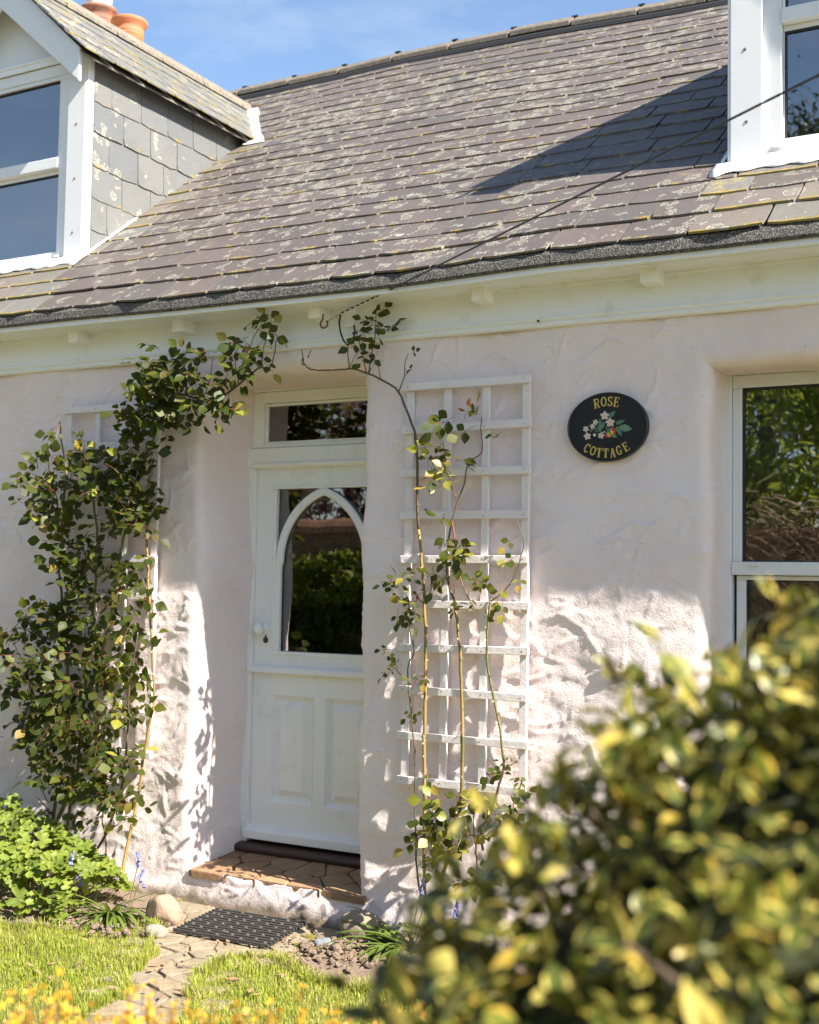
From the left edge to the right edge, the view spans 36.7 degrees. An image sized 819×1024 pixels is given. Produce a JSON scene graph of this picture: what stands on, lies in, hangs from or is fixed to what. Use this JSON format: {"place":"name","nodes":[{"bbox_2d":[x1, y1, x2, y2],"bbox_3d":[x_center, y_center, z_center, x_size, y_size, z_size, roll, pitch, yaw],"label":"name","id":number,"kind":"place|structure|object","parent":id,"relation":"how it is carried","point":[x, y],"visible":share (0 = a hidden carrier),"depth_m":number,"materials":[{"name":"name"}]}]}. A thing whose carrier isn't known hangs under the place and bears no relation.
{"place":"outdoors","nodes":[
{"label":"outdoors","id":0,"kind":"place"},
{"bbox_2d":[64,901,346,1023],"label":"path","id":1,"kind":"structure","parent":0,"point":[196,949],"depth_m":5.14,"materials":[{"name":"stone"}]},
{"bbox_2d":[145,924,168,938],"bbox_3d":[-1.124,1.868,5.483,0.107,0.074,0.075,13,-5,-10],"label":"stone","id":2,"kind":"object","parent":1,"relation":"on","point":[161,933],"visible":0.89,"depth_m":5.46,"materials":[{"name":"beige stone"}]},
{"bbox_2d":[145,894,182,925],"bbox_3d":[-1.130,1.845,5.707,0.180,0.158,0.148,12,-2,6],"label":"stone","id":3,"kind":"object","parent":1,"relation":"on","point":[166,907],"visible":0.84,"depth_m":5.66,"materials":[{"name":"beige stone"}]},
{"bbox_2d":[24,899,338,1010],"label":"leaf litter","id":4,"kind":"object","parent":1,"relation":"on","point":[178,992],"visible":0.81,"depth_m":5.01,"materials":[{"name":"brown plant"}]},
{"bbox_2d":[173,908,305,947],"bbox_3d":[-0.766,1.883,5.614,0.561,0.022,0.420,-1,-4,29],"label":"door mat","id":5,"kind":"object","parent":1,"relation":"on","point":[255,929],"depth_m":5.58,"materials":[{"name":"black rubber"}]},
{"bbox_2d":[0,898,453,1023],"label":"lawn","id":6,"kind":"structure","parent":0,"point":[91,1017],"depth_m":4.91,"materials":[{"name":"green plant"}]},
{"bbox_2d":[0,967,426,1023],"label":"golden shrub","id":7,"kind":"object","parent":6,"relation":"on","point":[129,1014],"visible":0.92,"depth_m":2.16,"materials":[{"name":"yellow plant"}]},
{"bbox_2d":[0,872,524,995],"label":"soil bed","id":8,"kind":"object","parent":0,"point":[359,969],"visible":0.2,"depth_m":5.81,"materials":[{"name":"brown soil"}]},
{"bbox_2d":[0,793,134,921],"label":"geranium","id":9,"kind":"object","parent":8,"relation":"on","point":[93,866],"visible":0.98,"depth_m":5.91,"materials":[{"name":"green plant"}]},
{"bbox_2d":[28,851,119,917],"bbox_3d":[-1.618,1.786,5.931,0.427,0.360,0.372,1,-3,-4],"label":"bluebell plant","id":10,"kind":"object","parent":8,"relation":"on","point":[71,859],"visible":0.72,"depth_m":5.84,"materials":[{"name":"green plant"}]},
{"bbox_2d":[49,850,165,930],"bbox_3d":[-1.379,1.810,5.664,0.519,0.412,0.369,3,-4,-28],"label":"bluebell plant","id":11,"kind":"object","parent":8,"relation":"on","point":[112,914],"visible":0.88,"depth_m":5.70,"materials":[{"name":"green plant"}]},
{"bbox_2d":[34,905,407,972],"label":"soil clods","id":12,"kind":"object","parent":8,"relation":"on","point":[336,951],"visible":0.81,"depth_m":5.28,"materials":[{"name":"brown soil"}]},
{"bbox_2d":[313,937,331,947],"bbox_3d":[-0.375,1.884,5.380,0.091,0.057,0.069,12,-3,1],"label":"stone","id":13,"kind":"object","parent":8,"relation":"on","point":[320,941],"visible":0.55,"depth_m":5.36,"materials":[{"name":"grey stone"}]},
{"bbox_2d":[339,909,382,941],"bbox_3d":[-0.211,1.857,5.495,0.214,0.162,0.157,12,0,18],"label":"stone","id":14,"kind":"object","parent":8,"relation":"on","point":[356,917],"visible":0.66,"depth_m":5.45,"materials":[{"name":"grey stone"}]},
{"bbox_2d":[319,878,424,964],"bbox_3d":[-0.183,1.810,5.324,0.471,0.499,0.615,2,-4,-23],"label":"bluebell plant","id":15,"kind":"object","parent":8,"relation":"on","point":[392,939],"visible":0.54,"depth_m":5.29,"materials":[{"name":"green plant"}]},
{"bbox_2d":[381,900,502,952],"bbox_3d":[0.150,1.820,5.291,0.547,0.366,0.541,-1,-4,29],"label":"bluebell plant","id":16,"kind":"object","parent":8,"relation":"on","point":[455,908],"visible":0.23,"depth_m":5.19,"materials":[{"name":"green plant"}]},
{"bbox_2d":[72,0,668,90],"label":"sky","id":17,"kind":"structure","parent":0,"point":[232,44],"materials":[{"name":"blue"}]},
{"label":"ground","id":18,"kind":"structure","parent":0,"visible":0},
{"bbox_2d":[0,0,818,952],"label":"cottage","id":19,"kind":"structure","parent":18,"relation":"on","point":[150,196],"depth_m":6.18,"materials":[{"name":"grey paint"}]},
{"bbox_2d":[55,403,160,758],"bbox_3d":[-1.576,0.344,6.437,0.670,1.820,0.040,-1,-4,29],"label":"trellis","id":20,"kind":"object","parent":19,"relation":"attached to","point":[99,410],"visible":0.4,"depth_m":6.39,"materials":[{"name":"paint"}]},
{"bbox_2d":[0,308,287,874],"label":"climbing rose","id":21,"kind":"object","parent":19,"relation":"attached to","point":[36,735],"visible":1,"depth_m":6.19,"materials":[{"name":"green plant"}]},
{"bbox_2d":[242,465,366,853],"bbox_3d":[-0.471,0.724,6.270,0.848,1.923,0.126,-1,-4,29],"label":"door","id":22,"kind":"structure","parent":19,"relation":"in","point":[293,803],"depth_m":6.32,"materials":[{"name":"white paint"}]},
{"bbox_2d":[396,375,531,795],"bbox_3d":[0.239,0.310,5.438,0.640,1.804,0.040,-1,-4,29],"label":"trellis","id":23,"kind":"object","parent":19,"relation":"attached to","point":[483,694],"visible":0.91,"depth_m":5.41,"materials":[{"name":"paint"}]},
{"bbox_2d":[300,302,533,901],"bbox_3d":[-0.020,0.372,5.437,1.261,2.712,0.269,-1,-4,29],"label":"climbing rose","id":24,"kind":"object","parent":23,"relation":"attached to","point":[426,822],"visible":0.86,"depth_m":5.37,"materials":[{"name":"green plant"}]},
{"bbox_2d":[567,392,649,461],"bbox_3d":[0.836,-0.357,5.193,0.357,0.293,0.038,-1,-4,29],"label":"house sign","id":25,"kind":"object","parent":19,"relation":"attached to","point":[608,427],"visible":1,"depth_m":5.18,"materials":[{"name":"black"}]},
{"bbox_2d":[723,371,818,754],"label":"window","id":26,"kind":"structure","parent":19,"relation":"in","point":[736,384],"depth_m":5.15,"materials":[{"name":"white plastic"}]},
{"bbox_2d":[746,392,797,704],"bbox_3d":[1.522,0.174,5.183,0.215,1.350,0.028,-1,-4,29],"label":"curtain","id":27,"kind":"object","parent":19,"relation":"hanging from","point":[771,424],"visible":0.66,"depth_m":5.20,"materials":[{"name":"glass"}]},
{"bbox_2d":[322,572,818,1023],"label":"variegated shrub","id":28,"kind":"object","parent":18,"relation":"on","point":[698,903],"visible":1,"depth_m":1.15,"materials":[{"name":"green plant"}]},
{"bbox_3d":[4.260,-0.179,-2.631,0.300,3.995,0.240,-1,-4,29],"label":"utility pole","id":29,"kind":"object","parent":18,"relation":"on","visible":0},
{"bbox_2d":[326,73,818,375],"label":"overhead cable","id":30,"kind":"object","parent":29,"relation":"attached to","point":[636,166],"visible":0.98,"depth_m":4.23,"materials":[{"name":"black plastic"}]}
]}

